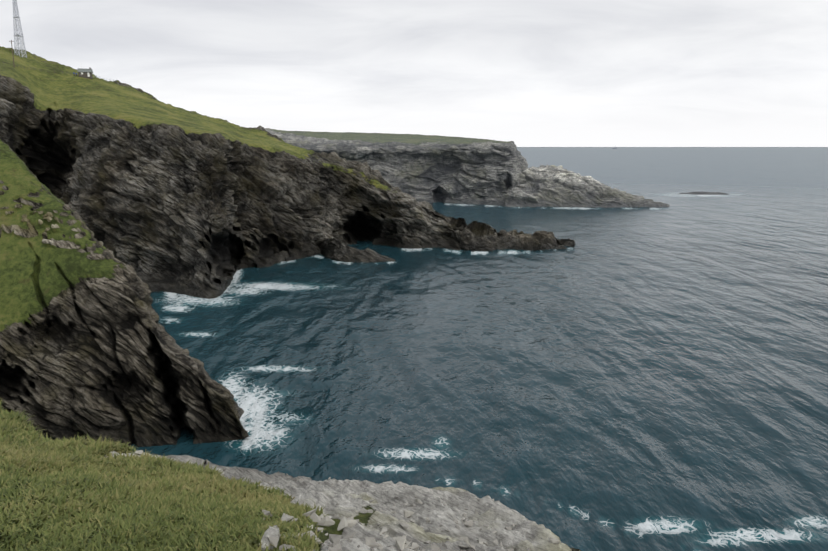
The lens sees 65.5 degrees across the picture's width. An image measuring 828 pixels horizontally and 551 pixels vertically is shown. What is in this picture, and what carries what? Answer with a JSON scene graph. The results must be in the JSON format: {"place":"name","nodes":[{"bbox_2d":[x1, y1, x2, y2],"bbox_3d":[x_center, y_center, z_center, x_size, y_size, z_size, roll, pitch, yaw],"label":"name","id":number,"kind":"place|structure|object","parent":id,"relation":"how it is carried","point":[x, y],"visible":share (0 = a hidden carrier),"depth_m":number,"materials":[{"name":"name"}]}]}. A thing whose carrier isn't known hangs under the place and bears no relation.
{"place":"outdoors","nodes":[
{"label":"outdoors","id":0,"kind":"place"},
{"bbox_2d":[0,139,248,446],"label":"cliff","id":1,"kind":"structure","parent":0,"point":[91,347],"depth_m":100.33,"materials":[{"name":"stone"}]},
{"bbox_2d":[0,46,575,298],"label":"cliff headland","id":2,"kind":"structure","parent":0,"point":[156,194],"depth_m":246.86,"materials":[{"name":"grey stone"}]},
{"bbox_2d":[12,0,26,57],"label":"radio mast","id":3,"kind":"object","parent":2,"relation":"on","point":[15,16],"visible":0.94,"depth_m":305.70,"materials":[{"name":"metal"}]},
{"bbox_2d":[78,67,92,78],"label":"house walls","id":4,"kind":"structure","parent":2,"relation":"on","point":[84,75],"depth_m":310.87,"materials":[{"name":"grey stone"}]},
{"bbox_2d":[77,68,92,72],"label":"roof","id":5,"kind":"structure","parent":4,"relation":"on","point":[83,70],"depth_m":311.03,"materials":[{"name":"grey"}]},
{"bbox_2d":[274,238,394,262],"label":"rocks","id":6,"kind":"object","parent":2,"relation":"on","point":[335,249],"visible":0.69,"depth_m":260.43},
{"bbox_2d":[0,451,580,550],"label":"ground","id":7,"kind":"structure","parent":0,"point":[499,516],"depth_m":15.22,"materials":[{"name":"grey stone"}]},
{"bbox_2d":[0,399,329,550],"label":"grass tufts","id":8,"kind":"object","parent":7,"relation":"on","point":[143,502],"visible":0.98,"depth_m":10.13,"materials":[{"name":"green plant"}]},
{"bbox_2d":[113,450,559,550],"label":"loose stones","id":9,"kind":"object","parent":7,"relation":"on","point":[402,543],"visible":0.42,"depth_m":10.71,"materials":[{"name":"grey stone"}]},
{"bbox_2d":[245,127,528,205],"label":"headland","id":10,"kind":"structure","parent":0,"point":[438,168],"depth_m":529.33,"materials":[{"name":"grey stone"}]},
{"bbox_2d":[0,0,827,146],"label":"sky","id":11,"kind":"structure","parent":0,"point":[527,73],"materials":[{"name":"white"}]},
{"bbox_2d":[131,147,827,550],"bbox_3d":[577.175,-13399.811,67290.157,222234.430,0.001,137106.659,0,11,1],"label":"sea water","id":12,"kind":"structure","parent":0,"point":[637,379],"depth_m":140.25,"materials":[{"name":"blue liquid"}]},
{"bbox_2d":[679,191,727,194],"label":"islet","id":13,"kind":"object","parent":12,"relation":"in","point":[706,193],"visible":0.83,"depth_m":622.36,"materials":[{"name":"grey stone"}]},
{"bbox_2d":[505,164,669,207],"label":"rocky point","id":14,"kind":"structure","parent":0,"point":[547,185],"depth_m":497.81,"materials":[{"name":"grey stone"}]}
]}

